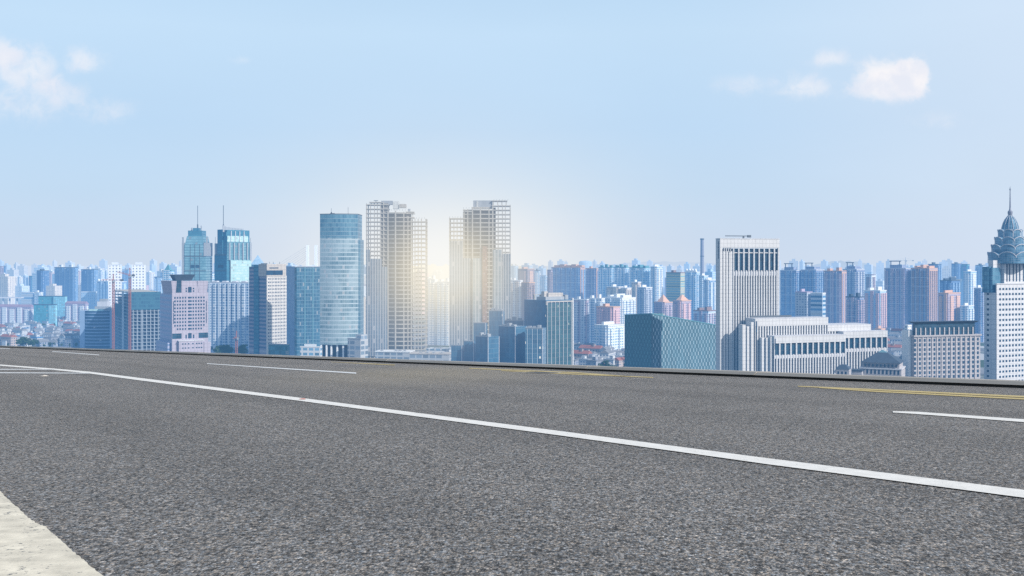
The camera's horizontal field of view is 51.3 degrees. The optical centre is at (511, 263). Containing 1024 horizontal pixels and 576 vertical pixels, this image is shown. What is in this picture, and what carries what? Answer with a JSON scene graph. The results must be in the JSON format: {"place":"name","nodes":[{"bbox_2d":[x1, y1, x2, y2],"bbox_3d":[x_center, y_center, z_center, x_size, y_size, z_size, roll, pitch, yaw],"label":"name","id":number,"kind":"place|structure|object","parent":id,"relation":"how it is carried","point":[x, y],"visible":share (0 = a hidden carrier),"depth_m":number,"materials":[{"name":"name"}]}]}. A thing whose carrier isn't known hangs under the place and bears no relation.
{"place":"outdoors","nodes":[
{"label":"outdoors","id":0,"kind":"place"},
{"bbox_2d":[0,304,33,323],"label":"apartment tower","id":1,"kind":"structure","parent":0,"point":[17,313],"depth_m":1855.90,"materials":[{"name":"white tile"}]},
{"bbox_2d":[21,292,33,305],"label":"apartment tower","id":2,"kind":"structure","parent":0,"point":[28,298],"depth_m":2053.26,"materials":[{"name":"white paint"}]},
{"bbox_2d":[37,269,48,295],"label":"apartment tower","id":3,"kind":"structure","parent":0,"point":[42,279],"depth_m":2353.46,"materials":[{"name":"blue stone"}]},
{"bbox_2d":[46,284,61,295],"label":"tower","id":4,"kind":"structure","parent":0,"point":[53,290],"depth_m":2290.86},
{"bbox_2d":[59,332,79,346],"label":"house","id":5,"kind":"structure","parent":0,"point":[62,337],"depth_m":1424.49,"materials":[{"name":"blue tile"}]},
{"bbox_2d":[81,291,96,308],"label":"apartment tower","id":6,"kind":"structure","parent":0,"point":[90,297],"depth_m":2002.60,"materials":[{"name":"blue paint"}]},
{"bbox_2d":[81,267,97,290],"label":"apartment tower","id":7,"kind":"structure","parent":0,"point":[89,276],"depth_m":2360.45,"materials":[{"name":"stone"}]},
{"bbox_2d":[96,279,126,301],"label":"apartment tower","id":8,"kind":"structure","parent":0,"point":[102,288],"depth_m":2285.74,"materials":[{"name":"stone"}]},
{"bbox_2d":[108,262,121,304],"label":"apartment tower","id":9,"kind":"structure","parent":0,"point":[114,268],"depth_m":1940.18,"materials":[{"name":"white paint"}]},
{"bbox_2d":[115,289,160,350],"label":"construction block","id":10,"kind":"structure","parent":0,"point":[145,319],"depth_m":1262.00,"materials":[{"name":"glass"}]},
{"bbox_2d":[132,262,145,289],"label":"apartment tower","id":11,"kind":"structure","parent":0,"point":[139,277],"depth_m":1936.90,"materials":[{"name":"white paint"}]},
{"bbox_2d":[146,271,154,290],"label":"apartment tower","id":12,"kind":"structure","parent":0,"point":[150,275],"depth_m":2702.73,"materials":[{"name":"white paint"}]},
{"bbox_2d":[162,264,174,292],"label":"apartment tower","id":13,"kind":"structure","parent":0,"point":[168,271],"depth_m":1702.30,"materials":[{"name":"stone"}]},
{"bbox_2d":[156,274,210,352],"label":"granite building","id":14,"kind":"structure","parent":0,"point":[183,316],"depth_m":993.56,"materials":[{"name":"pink stone"}]},
{"bbox_2d":[182,206,212,281],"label":"glass tower","id":15,"kind":"structure","parent":0,"point":[197,250],"depth_m":1500.00,"materials":[{"name":"glass"}]},
{"bbox_2d":[214,205,251,281],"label":"glass tower","id":16,"kind":"structure","parent":0,"point":[233,255],"depth_m":1511.65,"materials":[{"name":"glass"}]},
{"bbox_2d":[249,262,286,354],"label":"office tower","id":17,"kind":"structure","parent":0,"point":[267,303],"depth_m":1047.57,"materials":[{"name":"beige stone"}]},
{"bbox_2d":[268,344,289,354],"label":"glass pavilion","id":18,"kind":"structure","parent":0,"point":[278,349],"depth_m":1012.42,"materials":[{"name":"glass"}]},
{"bbox_2d":[284,245,318,265],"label":"bridge","id":19,"kind":"structure","parent":0,"point":[316,260],"depth_m":1747.56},
{"bbox_2d":[286,266,319,355],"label":"office slab","id":20,"kind":"structure","parent":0,"point":[303,305],"depth_m":1166.50,"materials":[{"name":"blue glass"}]},
{"bbox_2d":[320,212,363,356],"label":"glass tower","id":21,"kind":"structure","parent":0,"point":[341,281],"depth_m":937.55,"materials":[{"name":"glass"}]},
{"bbox_2d":[347,334,367,357],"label":"block","id":22,"kind":"structure","parent":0,"point":[358,346],"depth_m":918.81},
{"bbox_2d":[366,200,427,357],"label":"unfinished tower","id":23,"kind":"structure","parent":0,"point":[389,299],"depth_m":999.85,"materials":[{"name":"concrete"}]},
{"bbox_2d":[413,270,428,314],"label":"tower","id":24,"kind":"structure","parent":0,"point":[416,287],"depth_m":2263.94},
{"bbox_2d":[427,275,437,344],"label":"apartment tower","id":25,"kind":"structure","parent":0,"point":[432,311],"depth_m":1451.50,"materials":[{"name":"white paint"}]},
{"bbox_2d":[437,278,448,345],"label":"apartment tower","id":26,"kind":"structure","parent":0,"point":[442,312],"depth_m":1442.47,"materials":[{"name":"white paint"}]},
{"bbox_2d":[451,345,463,360],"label":"glass block","id":27,"kind":"structure","parent":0,"point":[457,352],"depth_m":901.36,"materials":[{"name":"glass"}]},
{"bbox_2d":[464,340,474,361],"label":"glass block","id":28,"kind":"structure","parent":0,"point":[469,350],"depth_m":901.08,"materials":[{"name":"glass"}]},
{"bbox_2d":[449,199,510,346],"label":"unfinished tower","id":29,"kind":"structure","parent":0,"point":[479,276],"depth_m":999.50,"materials":[{"name":"concrete"}]},
{"bbox_2d":[473,322,486,361],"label":"glass block","id":30,"kind":"structure","parent":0,"point":[480,327],"depth_m":931.72,"materials":[{"name":"glass"}]},
{"bbox_2d":[476,332,498,361],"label":"glass block","id":31,"kind":"structure","parent":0,"point":[487,347],"depth_m":884.61,"materials":[{"name":"glass"}]},
{"bbox_2d":[489,307,504,335],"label":"glass block","id":32,"kind":"structure","parent":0,"point":[496,316],"depth_m":941.86,"materials":[{"name":"glass"}]},
{"bbox_2d":[11,266,983,378],"bbox_3d":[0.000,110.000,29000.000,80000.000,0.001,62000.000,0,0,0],"label":"ground","id":33,"kind":"structure","parent":0,"point":[972,268],"depth_m":1596.38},
{"bbox_2d":[0,274,15,303],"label":"tower","id":34,"kind":"structure","parent":33,"relation":"on","point":[7,285],"depth_m":2296.15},
{"bbox_2d":[0,333,17,345],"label":"house","id":35,"kind":"structure","parent":33,"relation":"on","point":[10,338],"depth_m":1415.99,"materials":[{"name":"white concrete"}]},
{"bbox_2d":[15,284,29,303],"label":"tower","id":36,"kind":"structure","parent":33,"relation":"on","point":[19,288],"depth_m":2300.64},
{"bbox_2d":[33,304,48,322],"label":"apartment tower","id":37,"kind":"structure","parent":33,"relation":"on","point":[41,312],"depth_m":1833.39,"materials":[{"name":"glass"}]},
{"bbox_2d":[48,304,56,325],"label":"apartment tower","id":38,"kind":"structure","parent":33,"relation":"on","point":[52,313],"depth_m":1827.06,"materials":[{"name":"glass"}]},
{"bbox_2d":[53,296,66,317],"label":"apartment tower","id":39,"kind":"structure","parent":33,"relation":"on","point":[60,301],"depth_m":1942.51,"materials":[{"name":"glass"}]},
{"bbox_2d":[54,265,77,300],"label":"apartment tower","id":40,"kind":"structure","parent":33,"relation":"on","point":[66,278],"depth_m":2365.28,"materials":[{"name":"stone"}]},
{"bbox_2d":[65,301,88,321],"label":"apartment tower","id":41,"kind":"structure","parent":33,"relation":"on","point":[73,309],"depth_m":1905.06,"materials":[{"name":"white tile"}]},
{"bbox_2d":[80,299,118,347],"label":"curved office","id":42,"kind":"structure","parent":33,"relation":"on","point":[96,329],"depth_m":1397.13,"materials":[{"name":"blue glass"}]},
{"bbox_2d":[103,274,122,348],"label":"tower crane","id":43,"kind":"object","parent":33,"relation":"on","point":[113,307],"visible":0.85,"depth_m":1215.24,"materials":[{"name":"metal"}]},
{"bbox_2d":[118,268,134,349],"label":"tower crane","id":44,"kind":"object","parent":33,"relation":"on","point":[129,311],"visible":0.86,"depth_m":1208.83,"materials":[{"name":"metal"}]},
{"bbox_2d":[207,281,248,353],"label":"balcony block","id":45,"kind":"structure","parent":33,"relation":"on","point":[228,309],"depth_m":1265.60,"materials":[{"name":"stone"}]},
{"bbox_2d":[300,344,321,355],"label":"office","id":46,"kind":"structure","parent":33,"relation":"on","point":[310,350],"depth_m":927.20,"materials":[{"name":"white paint"}]},
{"bbox_2d":[375,349,414,359],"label":"hall","id":47,"kind":"structure","parent":33,"relation":"on","point":[393,354],"depth_m":963.09,"materials":[{"name":"white paint"}]},
{"bbox_2d":[409,351,450,360],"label":"hall","id":48,"kind":"structure","parent":33,"relation":"on","point":[439,356],"depth_m":933.34,"materials":[{"name":"beige stone"}]},
{"bbox_2d":[498,323,526,362],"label":"glass block","id":49,"kind":"structure","parent":33,"relation":"on","point":[511,343],"depth_m":895.18,"materials":[{"name":"glass"}]},
{"bbox_2d":[525,325,545,363],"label":"glass block","id":50,"kind":"structure","parent":33,"relation":"on","point":[535,344],"depth_m":882.03,"materials":[{"name":"glass"}]},
{"bbox_2d":[524,291,573,364],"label":"glass block","id":51,"kind":"structure","parent":33,"relation":"on","point":[552,314],"depth_m":940.77,"materials":[{"name":"teal glass"}]},
{"bbox_2d":[574,296,588,343],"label":"apartment tower","id":52,"kind":"structure","parent":33,"relation":"on","point":[581,320],"depth_m":1352.38,"materials":[{"name":"blue paint"}]},
{"bbox_2d":[579,344,602,352],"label":"house","id":53,"kind":"structure","parent":33,"relation":"on","point":[594,347],"depth_m":1210.56,"materials":[{"name":"pink tile"}]},
{"bbox_2d":[587,294,604,342],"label":"apartment tower","id":54,"kind":"structure","parent":33,"relation":"on","point":[595,302],"depth_m":1365.61,"materials":[{"name":"white paint"}]},
{"bbox_2d":[598,264,613,297],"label":"apartment tower","id":55,"kind":"structure","parent":33,"relation":"on","point":[605,275],"depth_m":1857.87,"materials":[{"name":"stone"}]},
{"bbox_2d":[596,303,620,323],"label":"apartment tower","id":56,"kind":"structure","parent":33,"relation":"on","point":[606,312],"depth_m":1327.58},
{"bbox_2d":[594,321,624,349],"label":"apartment tower","id":57,"kind":"structure","parent":33,"relation":"on","point":[607,333],"depth_m":1229.28,"materials":[{"name":"white paint"}]},
{"bbox_2d":[602,294,635,323],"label":"apartment tower","id":58,"kind":"structure","parent":33,"relation":"on","point":[627,303],"depth_m":1459.62,"materials":[{"name":"white paint"}]},
{"bbox_2d":[613,264,628,287],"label":"apartment tower","id":59,"kind":"structure","parent":33,"relation":"on","point":[621,275],"depth_m":1845.04,"materials":[{"name":"stone"}]},
{"bbox_2d":[624,313,715,369],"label":"perforated block","id":60,"kind":"structure","parent":33,"relation":"on","point":[657,340],"depth_m":918.45,"materials":[{"name":"glass"}]},
{"bbox_2d":[700,238,703,274],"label":"chimney","id":61,"kind":"object","parent":33,"relation":"on","point":[701,255],"visible":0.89,"depth_m":2097.08,"materials":[{"name":"concrete"}]},
{"bbox_2d":[738,315,887,374],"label":"striped podium","id":62,"kind":"object","parent":33,"relation":"on","point":[791,344],"visible":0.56,"depth_m":822.28,"materials":[{"name":"white concrete"}]},
{"bbox_2d":[836,364,850,374],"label":"pavilion","id":63,"kind":"structure","parent":33,"relation":"on","point":[843,369],"depth_m":762.68,"materials":[{"name":"blue stone"}]},
{"bbox_2d":[864,287,886,329],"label":"apartment tower","id":64,"kind":"structure","parent":33,"relation":"on","point":[875,308],"depth_m":1506.19,"materials":[{"name":"blue paint"}]},
{"bbox_2d":[884,261,910,328],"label":"apartment tower","id":65,"kind":"structure","parent":33,"relation":"on","point":[897,282],"depth_m":1628.59,"materials":[{"name":"blue stone"}]},
{"bbox_2d":[902,320,981,378],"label":"hotel","id":66,"kind":"structure","parent":33,"relation":"on","point":[943,349],"depth_m":797.19,"materials":[{"name":"concrete"}]},
{"bbox_2d":[914,369,978,377],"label":"window","id":67,"kind":"structure","parent":66,"relation":"in","point":[978,369],"depth_m":799.35,"materials":[{"name":"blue glass"}]},
{"bbox_2d":[0,347,1023,575],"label":"road","id":68,"kind":"structure","parent":0,"point":[103,475],"depth_m":4.10,"materials":[{"name":"asphalt"}]},
{"bbox_2d":[0,491,102,575],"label":"worn white marking","id":69,"kind":"object","parent":68,"relation":"on","point":[29,547],"visible":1,"depth_m":2.51,"materials":[{"name":"beige paint"}]},
{"bbox_2d":[207,363,355,373],"bbox_3d":[-4.643,1.964,20.249,0.268,0.567,9.025,0,0,-32],"label":"lane marking","id":70,"kind":"object","parent":68,"relation":"on","point":[290,368],"visible":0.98,"depth_m":18.78,"materials":[{"name":"white paint"}]},
{"bbox_2d":[0,345,1023,387],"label":"kerb","id":71,"kind":"structure","parent":68,"relation":"on","point":[928,380],"depth_m":16.64,"materials":[{"name":"concrete"}]},
{"bbox_2d":[0,364,1023,497],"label":"lane line","id":72,"kind":"object","parent":68,"relation":"on","point":[938,482],"visible":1,"depth_m":4.89,"materials":[{"name":"white paint"}]},
{"bbox_2d":[469,368,631,376],"bbox_3d":[0.581,1.754,17.434,0.532,0.372,5.684,0,0,-28],"label":"yellow line","id":73,"kind":"object","parent":68,"relation":"on","point":[550,371],"visible":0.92,"depth_m":17.54,"materials":[{"name":"paint"}]},
{"bbox_2d":[798,386,1023,396],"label":"yellow line","id":74,"kind":"object","parent":68,"relation":"on","point":[923,391],"visible":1,"depth_m":10.34,"materials":[{"name":"paint"}]},
{"bbox_2d":[819,387,1023,399],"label":"yellow line","id":75,"kind":"object","parent":68,"relation":"on","point":[929,393],"visible":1,"depth_m":9.95,"materials":[{"name":"paint"}]},
{"bbox_2d":[893,411,1023,421],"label":"lane marking","id":76,"kind":"object","parent":68,"relation":"on","point":[977,417],"visible":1,"depth_m":7.04,"materials":[{"name":"white paint"}]},
{"bbox_2d":[0,0,1023,265],"label":"sky","id":77,"kind":"structure","parent":0,"point":[872,132],"materials":[{"name":"blue"}]},
{"bbox_2d":[511,278,522,319],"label":"apartment tower","id":78,"kind":"structure","parent":0,"point":[516,298],"depth_m":1501.51,"materials":[{"name":"white paint"}]},
{"bbox_2d":[518,267,533,281],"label":"apartment tower","id":79,"kind":"structure","parent":0,"point":[525,274],"depth_m":2106.59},
{"bbox_2d":[521,282,534,319],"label":"apartment tower","id":80,"kind":"structure","parent":0,"point":[528,290],"depth_m":1484.35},
{"bbox_2d":[534,269,539,298],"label":"apartment tower","id":81,"kind":"structure","parent":0,"point":[537,279],"depth_m":2300.41,"materials":[{"name":"stone"}]},
{"bbox_2d":[212,260,875,273],"bbox_3d":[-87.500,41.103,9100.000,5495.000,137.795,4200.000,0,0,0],"label":"buildings","id":82,"kind":"structure","parent":0,"point":[692,264],"depth_m":9650.78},
{"bbox_2d":[547,270,552,292],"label":"apartment tower","id":83,"kind":"structure","parent":0,"point":[549,281],"depth_m":1910.99,"materials":[{"name":"grey tile"}]},
{"bbox_2d":[551,264,584,298],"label":"apartment tower","id":84,"kind":"structure","parent":0,"point":[569,280],"depth_m":1911.79,"materials":[{"name":"blue stone"}]},
{"bbox_2d":[585,266,597,298],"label":"apartment tower","id":85,"kind":"structure","parent":0,"point":[591,280],"depth_m":1904.80,"materials":[{"name":"blue stone"}]},
{"bbox_2d":[606,284,623,296],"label":"apartment tower","id":86,"kind":"structure","parent":0,"point":[612,289],"depth_m":1658.06,"materials":[{"name":"white paint"}]},
{"bbox_2d":[631,280,640,313],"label":"apartment tower","id":87,"kind":"structure","parent":0,"point":[635,284],"depth_m":1652.30,"materials":[{"name":"white paint"}]},
{"bbox_2d":[629,265,650,287],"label":"apartment tower","id":88,"kind":"structure","parent":0,"point":[641,273],"depth_m":1807.82,"materials":[{"name":"stone"}]},
{"bbox_2d":[637,285,651,313],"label":"apartment tower","id":89,"kind":"structure","parent":0,"point":[644,299],"depth_m":1605.66,"materials":[{"name":"stone"}]},
{"bbox_2d":[650,264,662,312],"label":"apartment tower","id":90,"kind":"structure","parent":0,"point":[657,280],"depth_m":1784.56,"materials":[{"name":"stone"}]},
{"bbox_2d":[654,295,672,316],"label":"apartment tower","id":91,"kind":"structure","parent":0,"point":[663,304],"depth_m":1486.85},
{"bbox_2d":[666,270,684,301],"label":"apartment tower","id":92,"kind":"structure","parent":0,"point":[675,285],"depth_m":1707.83,"materials":[{"name":"blue glass"}]},
{"bbox_2d":[673,295,690,319],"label":"apartment tower","id":93,"kind":"structure","parent":0,"point":[682,306],"depth_m":1424.89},
{"bbox_2d":[685,269,699,319],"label":"apartment tower","id":94,"kind":"structure","parent":0,"point":[692,285],"depth_m":1753.97,"materials":[{"name":"blue paint"}]},
{"bbox_2d":[699,273,707,307],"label":"apartment tower","id":95,"kind":"structure","parent":0,"point":[702,276],"depth_m":1702.26,"materials":[{"name":"white paint"}]},
{"bbox_2d":[693,307,715,323],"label":"apartment tower","id":96,"kind":"structure","parent":0,"point":[707,315],"depth_m":1507.10,"materials":[{"name":"blue concrete"}]},
{"bbox_2d":[703,277,715,309],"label":"apartment tower","id":97,"kind":"structure","parent":0,"point":[709,291],"depth_m":1643.90,"materials":[{"name":"stone"}]},
{"bbox_2d":[715,235,778,370],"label":"striped tower","id":98,"kind":"structure","parent":0,"point":[747,283],"depth_m":831.38,"materials":[{"name":"white concrete"}]},
{"bbox_2d":[780,263,800,316],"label":"apartment tower","id":99,"kind":"structure","parent":0,"point":[790,281],"depth_m":1707.34,"materials":[{"name":"blue stone"}]},
{"bbox_2d":[795,289,812,316],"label":"apartment tower","id":100,"kind":"structure","parent":0,"point":[802,302],"depth_m":1305.36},
{"bbox_2d":[800,263,824,292],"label":"apartment tower","id":101,"kind":"structure","parent":0,"point":[811,278],"depth_m":1698.56,"materials":[{"name":"blue stone"}]},
{"bbox_2d":[810,292,825,316],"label":"apartment tower","id":102,"kind":"structure","parent":0,"point":[818,304],"depth_m":1294.48,"materials":[{"name":"white paint"}]},
{"bbox_2d":[823,267,846,322],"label":"apartment tower","id":103,"kind":"structure","parent":0,"point":[835,286],"depth_m":1647.21,"materials":[{"name":"brown stone"}]},
{"bbox_2d":[842,262,864,295],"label":"apartment tower","id":104,"kind":"structure","parent":0,"point":[855,279],"depth_m":1707.30,"materials":[{"name":"blue stone"}]},
{"bbox_2d":[845,293,864,322],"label":"apartment tower","id":105,"kind":"structure","parent":0,"point":[855,309],"depth_m":1404.81,"materials":[{"name":"blue stone"}]},
{"bbox_2d":[865,274,875,289],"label":"apartment tower","id":106,"kind":"structure","parent":0,"point":[870,280],"depth_m":2003.75,"materials":[{"name":"white tile"}]},
{"bbox_2d":[859,350,905,375],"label":"mansard building","id":107,"kind":"structure","parent":0,"point":[882,363],"depth_m":773.36,"materials":[{"name":"grey stone"}]},
{"bbox_2d":[910,265,937,329],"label":"apartment tower","id":108,"kind":"structure","parent":0,"point":[924,292],"depth_m":1609.36,"materials":[{"name":"brown stone"}]},
{"bbox_2d":[938,290,960,320],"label":"apartment tower","id":109,"kind":"structure","parent":0,"point":[949,302],"depth_m":1456.09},
{"bbox_2d":[940,277,959,292],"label":"apartment tower","id":110,"kind":"structure","parent":0,"point":[951,283],"depth_m":1808.99,"materials":[{"name":"blue stone"}]},
{"bbox_2d":[951,262,961,278],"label":"apartment tower","id":111,"kind":"structure","parent":0,"point":[956,269],"depth_m":2504.89,"materials":[{"name":"blue stone"}]},
{"bbox_2d":[960,303,973,320],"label":"apartment tower","id":112,"kind":"structure","parent":0,"point":[966,311],"depth_m":1454.46,"materials":[{"name":"white paint"}]},
{"bbox_2d":[963,269,976,304],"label":"apartment tower","id":113,"kind":"structure","parent":0,"point":[969,280],"depth_m":1904.49,"materials":[{"name":"stone"}]},
{"bbox_2d":[974,285,983,341],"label":"apartment tower","id":114,"kind":"structure","parent":0,"point":[979,307],"depth_m":1501.36,"materials":[{"name":"blue stone"}]},
{"bbox_2d":[975,264,986,286],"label":"apartment tower","id":115,"kind":"structure","parent":0,"point":[978,268],"depth_m":2304.08,"materials":[{"name":"blue stone"}]},
{"bbox_2d":[982,188,1023,379],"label":"spired tower","id":116,"kind":"structure","parent":0,"point":[1003,281],"depth_m":840.97,"materials":[{"name":"grey stone"}]},
{"bbox_2d":[999,328,1022,379],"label":"window","id":117,"kind":"structure","parent":116,"relation":"in","point":[1022,328],"depth_m":842.02,"materials":[{"name":"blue glass"}]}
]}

